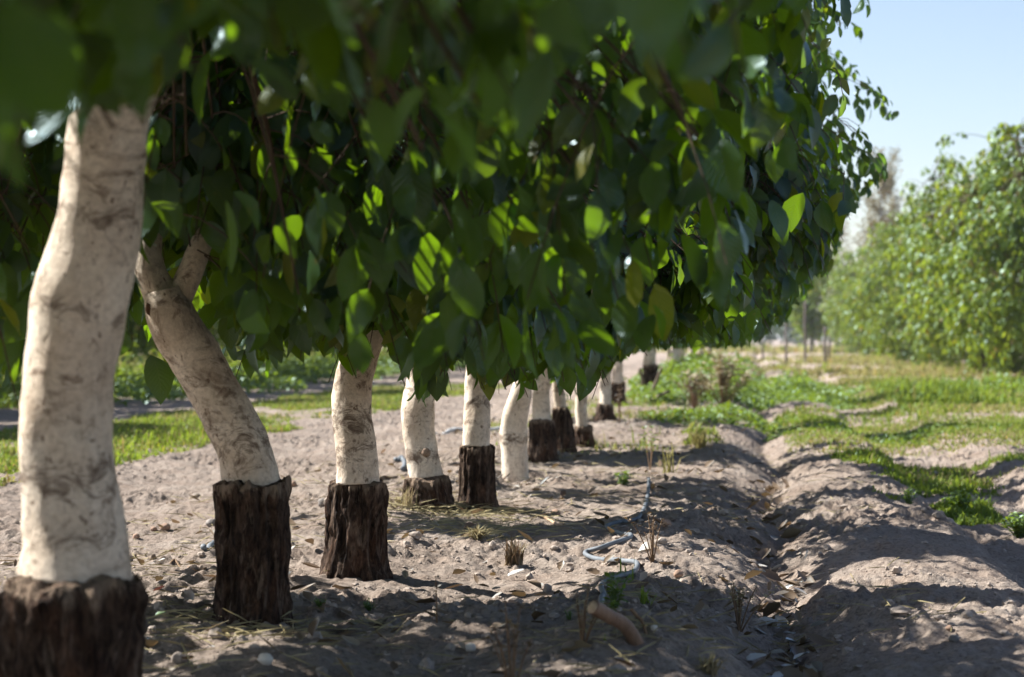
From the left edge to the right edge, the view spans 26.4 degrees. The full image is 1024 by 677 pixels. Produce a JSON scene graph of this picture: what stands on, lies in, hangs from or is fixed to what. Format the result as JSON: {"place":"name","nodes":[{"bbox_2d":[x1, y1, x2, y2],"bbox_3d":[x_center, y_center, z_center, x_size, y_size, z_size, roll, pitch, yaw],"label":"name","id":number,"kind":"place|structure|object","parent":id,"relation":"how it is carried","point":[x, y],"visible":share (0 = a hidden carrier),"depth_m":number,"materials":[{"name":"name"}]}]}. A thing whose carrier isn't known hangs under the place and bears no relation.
{"place":"outdoors","nodes":[
{"label":"outdoors","id":0,"kind":"place"},
{"bbox_2d":[0,339,1023,676],"bbox_3d":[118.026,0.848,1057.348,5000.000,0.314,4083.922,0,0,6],"label":"ground","id":1,"kind":"structure","parent":0,"point":[980,649],"depth_m":8.34,"materials":[{"name":"soil"}]},
{"bbox_2d":[133,533,139,538],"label":"stone","id":2,"kind":"object","parent":1,"relation":"on","point":[136,536],"visible":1,"depth_m":9.17,"materials":[{"name":"beige stone"}]},
{"bbox_2d":[130,553,155,559],"bbox_3d":[-1.454,0.841,8.415,0.100,0.071,0.559,0,0,-15],"label":"stick","id":3,"kind":"object","parent":1,"relation":"on","point":[152,556],"visible":0.45,"depth_m":8.49,"materials":[{"name":"beige wood"}]},
{"bbox_2d":[160,523,170,530],"bbox_3d":[-1.520,0.827,9.547,0.048,0.037,0.042,0,0,-21],"label":"stone","id":4,"kind":"object","parent":1,"relation":"on","point":[166,526],"visible":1,"depth_m":9.53,"materials":[{"name":"beige stone"}]},
{"bbox_2d":[125,282,219,363],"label":"orchard tree","id":5,"kind":"object","parent":1,"relation":"on","point":[144,347],"depth_m":32.85,"materials":[{"name":"green plant"}]},
{"bbox_2d":[123,329,237,360],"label":"orchard tree","id":6,"kind":"object","parent":1,"relation":"on","point":[159,353],"depth_m":42.51,"materials":[{"name":"green plant"}]},
{"bbox_2d":[134,302,228,362],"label":"orchard tree","id":7,"kind":"object","parent":1,"relation":"on","point":[218,339],"depth_m":39.02,"materials":[{"name":"green plant"}]},
{"bbox_2d":[159,559,206,570],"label":"root twig","id":8,"kind":"object","parent":1,"relation":"on","point":[172,560],"visible":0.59,"depth_m":7.49,"materials":[{"name":"brown wood"}]},
{"bbox_2d":[200,540,213,550],"bbox_3d":[-1.176,0.812,8.564,0.066,0.072,0.654,0,0,-4],"label":"hose end","id":9,"kind":"object","parent":1,"relation":"on","point":[204,546],"visible":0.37,"depth_m":8.42,"materials":[{"name":"grey plastic"}]},
{"bbox_2d":[206,519,214,526],"bbox_3d":[-1.334,0.820,9.661,0.050,0.042,0.053,0,0,-2],"label":"stone","id":10,"kind":"object","parent":1,"relation":"on","point":[209,522],"visible":0.65,"depth_m":9.64,"materials":[{"name":"beige stone"}]},
{"bbox_2d":[258,653,272,665],"bbox_3d":[-0.583,0.759,5.155,0.038,0.030,0.033,0,0,19],"label":"stone","id":11,"kind":"object","parent":1,"relation":"on","point":[266,659],"visible":1,"depth_m":5.14,"materials":[{"name":"grey stone"}]},
{"bbox_2d":[264,344,335,366],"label":"orchard tree","id":12,"kind":"object","parent":1,"relation":"on","point":[284,347],"depth_m":47.41,"materials":[{"name":"green plant"}]},
{"bbox_2d":[314,595,325,606],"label":"weed","id":13,"kind":"object","parent":1,"relation":"on","point":[318,602],"visible":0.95,"depth_m":6.29,"materials":[{"name":"green plant"}]},
{"bbox_2d":[318,498,324,506],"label":"stone","id":14,"kind":"object","parent":1,"relation":"on","point":[320,502],"visible":0.71,"depth_m":10.05,"materials":[{"name":"beige stone"}]},
{"bbox_2d":[292,617,411,633],"bbox_3d":[-0.425,0.799,6.012,0.054,0.042,0.498,0,0,37],"label":"fallen branch","id":15,"kind":"object","parent":1,"relation":"on","point":[342,626],"visible":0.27,"depth_m":5.97,"materials":[{"name":"brown wood"}]},
{"bbox_2d":[363,598,375,611],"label":"shade weed","id":16,"kind":"object","parent":1,"relation":"on","point":[367,606],"visible":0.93,"depth_m":6.54,"materials":[{"name":"green plant"}]},
{"bbox_2d":[14,414,762,676],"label":"dead leaves","id":17,"kind":"object","parent":1,"relation":"on","point":[570,646],"visible":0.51,"depth_m":6.97,"materials":[{"name":"brown plant"}]},
{"bbox_2d":[379,473,406,478],"bbox_3d":[-0.692,0.822,13.020,0.058,0.042,0.612,0,0,12],"label":"fallen stick","id":18,"kind":"object","parent":1,"relation":"on","point":[387,477],"visible":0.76,"depth_m":12.81,"materials":[{"name":"brown wood"}]},
{"bbox_2d":[393,455,406,470],"bbox_3d":[-0.723,0.829,14.403,0.086,0.067,1.725,0,0,-5],"label":"hose scrap","id":19,"kind":"object","parent":1,"relation":"on","point":[401,458],"visible":0.94,"depth_m":15.02,"materials":[{"name":"white plastic"}]},
{"bbox_2d":[0,0,800,189],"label":"orchard tree","id":20,"kind":"object","parent":1,"relation":"on","point":[104,56],"visible":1,"depth_m":2.46,"materials":[{"name":"green plant"}]},
{"bbox_2d":[0,0,814,676],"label":"orchard tree","id":21,"kind":"object","parent":1,"relation":"on","point":[74,598],"visible":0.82,"depth_m":4.20,"materials":[{"name":"green plant"}]},
{"bbox_2d":[400,486,416,510],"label":"dry stalks","id":22,"kind":"object","parent":1,"relation":"on","point":[408,498],"visible":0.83,"depth_m":9.90,"materials":[{"name":"plant"}]},
{"bbox_2d":[0,0,839,629],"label":"orchard tree","id":23,"kind":"object","parent":1,"relation":"on","point":[252,532],"visible":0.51,"depth_m":5.74,"materials":[{"name":"green plant"}]},
{"bbox_2d":[12,38,849,581],"bbox_3d":[-0.664,-0.884,7.365,3.802,3.562,2.717,0,0,6],"label":"orchard tree","id":24,"kind":"object","parent":1,"relation":"on","point":[356,518],"visible":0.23,"depth_m":7.24,"materials":[{"name":"green plant"}]},
{"bbox_2d":[431,575,440,622],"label":"seed stalk","id":25,"kind":"object","parent":1,"relation":"on","point":[435,586],"visible":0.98,"depth_m":5.72,"materials":[{"name":"brown plant"}]},
{"bbox_2d":[435,426,500,433],"bbox_3d":[-0.445,0.814,19.113,0.217,0.084,1.211,0,0,31],"label":"white pipe","id":26,"kind":"object","parent":1,"relation":"on","point":[449,430],"visible":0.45,"depth_m":19.16,"materials":[{"name":"white plastic"}]},
{"bbox_2d":[465,643,475,651],"bbox_3d":[-0.104,0.778,5.489,0.029,0.023,0.027,0,0,-16],"label":"stone","id":27,"kind":"object","parent":1,"relation":"on","point":[470,647],"visible":1,"depth_m":5.48,"materials":[{"name":"grey stone"}]},
{"bbox_2d":[452,524,500,539],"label":"straw tuft","id":28,"kind":"object","parent":1,"relation":"on","point":[478,534],"visible":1,"depth_m":8.48,"materials":[{"name":"beige plant"}]},
{"bbox_2d":[0,423,986,676],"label":"straw","id":29,"kind":"object","parent":1,"relation":"on","point":[490,511],"visible":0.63,"depth_m":6.77,"materials":[{"name":"beige plant"}]},
{"bbox_2d":[140,17,850,511],"bbox_3d":[-0.473,-1.016,10.063,3.996,3.796,2.784,0,0,6],"label":"orchard tree","id":30,"kind":"object","parent":1,"relation":"on","point":[428,479],"visible":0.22,"depth_m":9.94,"materials":[{"name":"green plant"}]},
{"bbox_2d":[482,596,535,676],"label":"dry weed","id":31,"kind":"object","parent":1,"relation":"on","point":[512,660],"visible":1,"depth_m":4.69,"materials":[{"name":"brown plant"}]},
{"bbox_2d":[0,342,1023,537],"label":"grass","id":32,"kind":"structure","parent":1,"relation":"on","point":[970,515],"depth_m":21.35,"materials":[{"name":"green plant"}]},
{"bbox_2d":[0,346,1023,444],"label":"weeds","id":33,"kind":"object","parent":1,"relation":"on","point":[784,389],"visible":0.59,"depth_m":30.19,"materials":[{"name":"green plant"}]},
{"bbox_2d":[168,0,855,511],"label":"orchard tree","id":34,"kind":"object","parent":1,"relation":"on","point":[476,472],"visible":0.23,"depth_m":9.63,"materials":[{"name":"green plant"}]},
{"bbox_2d":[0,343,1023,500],"bbox_3d":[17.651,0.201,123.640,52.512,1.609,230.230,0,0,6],"label":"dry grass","id":35,"kind":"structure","parent":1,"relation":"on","point":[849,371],"depth_m":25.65,"materials":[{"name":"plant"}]},
{"bbox_2d":[0,398,1023,676],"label":"soil clods","id":36,"kind":"object","parent":1,"relation":"on","point":[430,664],"visible":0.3,"depth_m":6.81,"materials":[{"name":"beige soil"}]},
{"bbox_2d":[508,569,524,575],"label":"fallen leaf","id":37,"kind":"object","parent":1,"relation":"on","point":[514,571],"visible":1,"depth_m":7.69,"materials":[{"name":"white plant"}]},
{"bbox_2d":[499,535,534,565],"bbox_3d":[0.021,0.776,8.030,0.137,0.114,0.156,0,0,32],"label":"dry tuft","id":38,"kind":"object","parent":1,"relation":"on","point":[514,554],"visible":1,"depth_m":8.00,"materials":[{"name":"beige plant"}]},
{"bbox_2d":[197,0,886,482],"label":"orchard tree","id":39,"kind":"object","parent":1,"relation":"on","point":[513,440],"visible":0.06,"depth_m":12.78,"materials":[{"name":"green plant"}]},
{"bbox_2d":[551,509,560,515],"bbox_3d":[0.202,0.811,10.108,0.044,0.038,0.047,0,0,-14],"label":"stone","id":40,"kind":"object","parent":1,"relation":"on","point":[556,510],"visible":0.56,"depth_m":10.09,"materials":[{"name":"beige stone"}]},
{"bbox_2d":[535,514,592,525],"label":"fallen twig","id":41,"kind":"object","parent":1,"relation":"on","point":[564,524],"visible":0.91,"depth_m":9.63,"materials":[{"name":"brown wood"}]},
{"bbox_2d":[564,610,574,619],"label":"seedling weed","id":42,"kind":"object","parent":1,"relation":"on","point":[569,615],"visible":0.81,"depth_m":5.72,"materials":[{"name":"green plant"}]},
{"bbox_2d":[571,580,597,641],"bbox_3d":[0.181,0.679,5.292,0.076,0.181,0.131,0,0,-24],"label":"pod weed","id":43,"kind":"object","parent":1,"relation":"on","point":[582,623],"visible":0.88,"depth_m":5.29,"materials":[{"name":"plant"}]},
{"bbox_2d":[587,600,643,645],"bbox_3d":[0.257,0.701,5.262,0.182,0.150,0.036,0,0,-39],"label":"cut branch","id":44,"kind":"object","parent":1,"relation":"on","point":[625,626],"visible":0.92,"depth_m":5.24,"materials":[{"name":"brown wood"}]},
{"bbox_2d":[601,571,631,611],"bbox_3d":[0.265,0.657,5.574,0.086,0.129,0.101,0,0,6],"label":"green weed","id":45,"kind":"object","parent":1,"relation":"on","point":[613,593],"visible":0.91,"depth_m":5.57,"materials":[{"name":"green plant"}]},
{"bbox_2d":[583,477,650,601],"bbox_3d":[0.439,0.759,9.083,0.227,0.148,7.048,0,0,4],"label":"irrigation hose","id":46,"kind":"object","parent":1,"relation":"on","point":[602,591],"visible":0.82,"depth_m":8.32,"materials":[{"name":"white plastic"}]},
{"bbox_2d":[614,381,624,422],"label":"dry stalk","id":47,"kind":"object","parent":1,"relation":"on","point":[620,401],"visible":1,"depth_m":20.53,"materials":[{"name":"brown plant"}]},
{"bbox_2d":[615,469,633,484],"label":"creeping weed","id":48,"kind":"object","parent":1,"relation":"on","point":[623,482],"visible":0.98,"depth_m":12.50,"materials":[{"name":"green plant"}]},
{"bbox_2d":[615,549,635,579],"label":"grass stalk","id":49,"kind":"object","parent":1,"relation":"on","point":[625,568],"depth_m":7.27,"materials":[{"name":"plant"}]},
{"bbox_2d":[630,608,646,633],"bbox_3d":[0.314,0.708,5.341,0.056,0.098,0.009,0,0,-25],"label":"broken stick","id":50,"kind":"object","parent":1,"relation":"on","point":[634,613],"visible":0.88,"depth_m":5.34,"materials":[{"name":"brown wood"}]},
{"bbox_2d":[638,368,643,385],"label":"pruned branch","id":51,"kind":"object","parent":1,"relation":"on","point":[641,376],"visible":0.63,"depth_m":30.54,"materials":[{"name":"brown wood"}]},
{"bbox_2d":[624,512,664,562],"bbox_3d":[0.465,0.706,7.612,0.134,0.194,0.101,0,0,-19],"label":"brown weed","id":52,"kind":"object","parent":1,"relation":"on","point":[651,556],"visible":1,"depth_m":7.64,"materials":[{"name":"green plant"}]},
{"bbox_2d":[630,585,664,605],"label":"grass tuft","id":53,"kind":"object","parent":1,"relation":"on","point":[643,599],"visible":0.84,"depth_m":6.40,"materials":[{"name":"green plant"}]},
{"bbox_2d":[638,541,658,551],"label":"fallen leaf","id":54,"kind":"object","parent":1,"relation":"on","point":[642,549],"visible":0.69,"depth_m":8.01,"materials":[{"name":"white plant"}]},
{"bbox_2d":[640,425,659,469],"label":"thin weed","id":55,"kind":"object","parent":1,"relation":"on","point":[651,449],"visible":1,"depth_m":13.56,"materials":[{"name":"brown plant"}]},
{"bbox_2d":[448,22,862,462],"bbox_3d":[0.116,-0.991,14.874,4.530,3.837,3.219,0,0,6],"label":"orchard tree","id":56,"kind":"object","parent":1,"relation":"on","point":[542,447],"visible":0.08,"depth_m":14.88,"materials":[{"name":"green plant"}]},
{"bbox_2d":[651,367,662,392],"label":"pruned branch","id":57,"kind":"object","parent":1,"relation":"on","point":[657,379],"visible":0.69,"depth_m":29.66,"materials":[{"name":"brown wood"}]},
{"bbox_2d":[646,390,669,403],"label":"pruned branch","id":58,"kind":"object","parent":1,"relation":"on","point":[663,393],"visible":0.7,"depth_m":27.51,"materials":[{"name":"brown wood"}]},
{"bbox_2d":[661,519,671,526],"bbox_3d":[0.635,0.762,8.988,0.045,0.037,0.042,0,0,5],"label":"stone","id":59,"kind":"object","parent":1,"relation":"on","point":[667,522],"visible":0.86,"depth_m":8.97,"materials":[{"name":"beige stone"}]},
{"bbox_2d":[453,26,887,447],"bbox_3d":[0.572,-1.008,16.472,4.444,3.818,3.041,0,0,6],"label":"orchard tree","id":60,"kind":"object","parent":1,"relation":"on","point":[583,428],"visible":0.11,"depth_m":15.84,"materials":[{"name":"green plant"}]},
{"bbox_2d":[657,441,684,472],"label":"young weed","id":61,"kind":"object","parent":1,"relation":"on","point":[668,466],"visible":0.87,"depth_m":13.24,"materials":[{"name":"green plant"}]},
{"bbox_2d":[674,570,682,577],"bbox_3d":[0.564,0.796,7.370,0.034,0.029,0.034,0,0,-14],"label":"stone","id":62,"kind":"object","parent":1,"relation":"on","point":[678,573],"visible":0.97,"depth_m":7.36,"materials":[{"name":"stone"}]},
{"bbox_2d":[611,334,764,404],"bbox_3d":[1.452,-0.975,27.726,4.385,3.825,2.824,0,0,29],"label":"orchard tree","id":63,"kind":"object","parent":1,"relation":"on","point":[617,375],"visible":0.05,"depth_m":27.33,"materials":[{"name":"white plant"}]},
{"bbox_2d":[669,371,714,408],"bbox_3d":[2.079,0.604,25.172,0.564,0.463,0.517,0,0,21],"label":"grey brush","id":64,"kind":"object","parent":1,"relation":"on","point":[694,397],"visible":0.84,"depth_m":25.16,"materials":[{"name":"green plant"}]},
{"bbox_2d":[678,425,722,448],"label":"bunch grass","id":65,"kind":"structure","parent":1,"relation":"on","point":[700,442],"depth_m":16.84,"materials":[{"name":"green plant"}]},
{"bbox_2d":[637,332,769,367],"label":"orchard tree","id":66,"kind":"object","parent":1,"relation":"on","point":[667,354],"depth_m":41.01,"materials":[{"name":"white plant"}]},
{"bbox_2d":[669,339,748,371],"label":"orchard tree","id":67,"kind":"object","parent":1,"relation":"on","point":[675,352],"visible":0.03,"depth_m":39.86,"materials":[{"name":"white plant"}]},
{"bbox_2d":[688,650,732,676],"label":"yellow tuft","id":68,"kind":"object","parent":1,"relation":"on","point":[711,666],"visible":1,"depth_m":5.21,"materials":[{"name":"plant"}]},
{"bbox_2d":[535,50,898,452],"bbox_3d":[0.473,-0.998,16.132,4.711,3.858,3.004,0,0,6],"label":"orchard tree","id":69,"kind":"object","parent":1,"relation":"on","point":[564,426],"visible":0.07,"depth_m":16.08,"materials":[{"name":"green plant"}]},
{"bbox_2d":[594,241,841,420],"bbox_3d":[0.882,-1.019,21.321,4.605,3.802,2.807,0,0,6],"label":"orchard tree","id":70,"kind":"object","parent":1,"relation":"on","point":[604,409],"visible":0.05,"depth_m":21.24,"materials":[{"name":"green plant"}]},
{"bbox_2d":[659,327,778,361],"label":"orchard tree","id":71,"kind":"object","parent":1,"relation":"on","point":[691,351],"visible":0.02,"depth_m":52.78,"materials":[{"name":"green plant"}]},
{"bbox_2d":[680,334,766,361],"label":"orchard tree","id":72,"kind":"object","parent":1,"relation":"on","point":[681,353],"visible":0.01,"depth_m":45.80,"materials":[{"name":"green plant"}]},
{"bbox_2d":[643,277,813,390],"bbox_3d":[2.094,-1.022,31.498,4.572,3.828,2.862,0,0,6],"label":"orchard tree","id":73,"kind":"object","parent":1,"relation":"on","point":[650,369],"visible":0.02,"depth_m":31.38,"materials":[{"name":"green plant"}]},
{"bbox_2d":[682,349,779,404],"bbox_3d":[2.372,0.454,23.732,0.944,0.671,0.925,0,0,37],"label":"bush","id":74,"kind":"object","parent":1,"relation":"on","point":[722,378],"visible":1,"depth_m":23.71,"materials":[{"name":"plant"}]},
{"bbox_2d":[697,322,775,358],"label":"orchard tree","id":75,"kind":"object","parent":1,"relation":"on","point":[701,352],"visible":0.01,"depth_m":60.71,"materials":[{"name":"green plant"}]},
{"bbox_2d":[726,580,776,631],"bbox_3d":[0.716,0.810,6.509,0.155,0.172,0.162,0,0,6],"label":"wispy weed","id":76,"kind":"object","parent":1,"relation":"on","point":[738,603],"visible":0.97,"depth_m":6.54,"materials":[{"name":"plant"}]},
{"bbox_2d":[746,653,765,660],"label":"fallen leaf","id":77,"kind":"object","parent":1,"relation":"on","point":[751,656],"visible":1,"depth_m":6.06,"materials":[{"name":"grey plant"}]},
{"bbox_2d":[752,325,784,344],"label":"distant tree","id":78,"kind":"object","parent":1,"relation":"on","point":[775,338],"visible":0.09,"depth_m":282.54,"materials":[{"name":"grey plant"}]},
{"bbox_2d":[759,616,777,625],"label":"fallen leaf","id":79,"kind":"object","parent":1,"relation":"on","point":[765,618],"visible":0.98,"depth_m":6.81,"materials":[{"name":"grey plant"}]},
{"bbox_2d":[736,550,825,676],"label":"bleached leaves","id":80,"kind":"object","parent":1,"relation":"on","point":[817,665],"visible":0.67,"depth_m":6.64,"materials":[{"name":"grey plant"}]},
{"bbox_2d":[767,315,796,342],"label":"distant tree","id":81,"kind":"object","parent":1,"relation":"on","point":[789,340],"visible":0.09,"depth_m":387.16,"materials":[{"name":"grey plant"}]},
{"bbox_2d":[735,477,833,676],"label":"furrow leaves","id":82,"kind":"object","parent":1,"relation":"on","point":[795,648],"visible":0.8,"depth_m":7.46,"materials":[{"name":"brown plant"}]},
{"bbox_2d":[785,323,786,363],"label":"wooden post","id":83,"kind":"object","parent":1,"relation":"on","point":[786,343],"visible":0.59,"depth_m":79.96,"materials":[{"name":"wood"}]},
{"bbox_2d":[772,313,822,344],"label":"distant tree","id":84,"kind":"object","parent":1,"relation":"on","point":[781,331],"visible":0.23,"depth_m":271.10,"materials":[{"name":"green plant"}]},
{"bbox_2d":[804,300,806,362],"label":"wooden post","id":85,"kind":"object","parent":1,"relation":"on","point":[805,339],"visible":0.75,"depth_m":75.97,"materials":[{"name":"wood"}]},
{"bbox_2d":[787,240,842,351],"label":"roadside tree","id":86,"kind":"object","parent":1,"relation":"on","point":[813,327],"visible":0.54,"depth_m":127.44,"materials":[{"name":"green plant"}]},
{"bbox_2d":[823,327,826,362],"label":"wooden post","id":87,"kind":"object","parent":1,"relation":"on","point":[825,349],"visible":0.76,"depth_m":73.97,"materials":[{"name":"wood"}]},
{"bbox_2d":[815,328,834,342],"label":"distant tree","id":88,"kind":"object","parent":1,"relation":"on","point":[823,339],"visible":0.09,"depth_m":378.29,"materials":[{"name":"grey plant"}]},
{"bbox_2d":[828,335,830,359],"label":"wooden post","id":89,"kind":"object","parent":1,"relation":"on","point":[829,345],"visible":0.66,"depth_m":78.98,"materials":[{"name":"wood"}]},
{"bbox_2d":[809,285,870,353],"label":"orchard tree","id":90,"kind":"object","parent":1,"relation":"on","point":[833,334],"visible":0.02,"depth_m":120.49,"materials":[{"name":"green plant"}]},
{"bbox_2d":[826,218,861,346],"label":"poplar tree","id":91,"kind":"object","parent":1,"relation":"on","point":[844,233],"visible":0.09,"depth_m":164.98,"materials":[{"name":"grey plant"}]},
{"bbox_2d":[818,245,876,354],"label":"orchard tree","id":92,"kind":"object","parent":1,"relation":"on","point":[833,312],"visible":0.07,"depth_m":105.81,"materials":[{"name":"green plant"}]},
{"bbox_2d":[832,250,892,355],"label":"orchard tree","id":93,"kind":"object","parent":1,"relation":"on","point":[854,339],"visible":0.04,"depth_m":94.82,"materials":[{"name":"green plant"}]},
{"bbox_2d":[852,145,903,265],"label":"poplar tree","id":94,"kind":"object","parent":1,"relation":"on","point":[886,187],"visible":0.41,"depth_m":149.83,"materials":[{"name":"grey plant"}]},
{"bbox_2d":[845,224,915,355],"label":"orchard tree","id":95,"kind":"object","parent":1,"relation":"on","point":[852,279],"visible":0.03,"depth_m":84.66,"materials":[{"name":"green plant"}]},
{"bbox_2d":[828,205,953,363],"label":"orchard tree","id":96,"kind":"object","parent":1,"relation":"on","point":[898,320],"visible":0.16,"depth_m":67.76,"materials":[{"name":"green plant"}]},
{"bbox_2d":[850,246,963,362],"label":"orchard tree","id":97,"kind":"object","parent":1,"relation":"on","point":[904,353],"visible":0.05,"depth_m":75.44,"materials":[{"name":"green plant"}]},
{"bbox_2d":[898,486,918,504],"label":"mixed tuft","id":98,"kind":"object","parent":1,"relation":"on","point":[909,500],"visible":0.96,"depth_m":10.92,"materials":[{"name":"green plant"}]},
{"bbox_2d":[876,152,1018,370],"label":"orchard tree","id":99,"kind":"object","parent":1,"relation":"on","point":[906,263],"visible":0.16,"depth_m":54.38,"materials":[{"name":"green plant"}]},
{"bbox_2d":[948,634,958,641],"bbox_3d":[1.184,0.806,5.843,0.029,0.025,0.032,0,0,-17],"label":"stone","id":100,"kind":"object","parent":1,"relation":"on","point":[954,638],"visible":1,"depth_m":5.83,"materials":[{"name":"grey stone"}]},
{"bbox_2d":[886,220,1021,368],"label":"orchard tree","id":101,"kind":"object","parent":1,"relation":"on","point":[922,341],"visible":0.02,"depth_m":60.47,"materials":[{"name":"green plant"}]},
{"bbox_2d":[940,489,977,511],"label":"dark bush","id":102,"kind":"object","parent":1,"relation":"on","point":[960,500],"visible":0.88,"depth_m":11.70,"materials":[{"name":"green plant"}]},
{"bbox_2d":[905,153,1023,377],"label":"orchard tree","id":103,"kind":"object","parent":1,"relation":"on","point":[1015,361],"visible":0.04,"depth_m":48.61,"materials":[{"name":"green plant"}]},
{"bbox_2d":[906,119,1023,375],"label":"orchard tree","id":104,"kind":"object","parent":1,"relation":"on","point":[981,221],"visible":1,"depth_m":42.45,"materials":[{"name":"green plant"}]},
{"bbox_2d":[1001,511,1023,537],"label":"edge bush","id":105,"kind":"object","parent":1,"relation":"on","point":[1018,527],"visible":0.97,"depth_m":9.87,"materials":[{"name":"green plant"}]},
{"bbox_2d":[765,0,1023,338],"label":"sky","id":106,"kind":"structure","parent":0,"point":[947,67],"materials":[{"name":"blue"}]}
]}

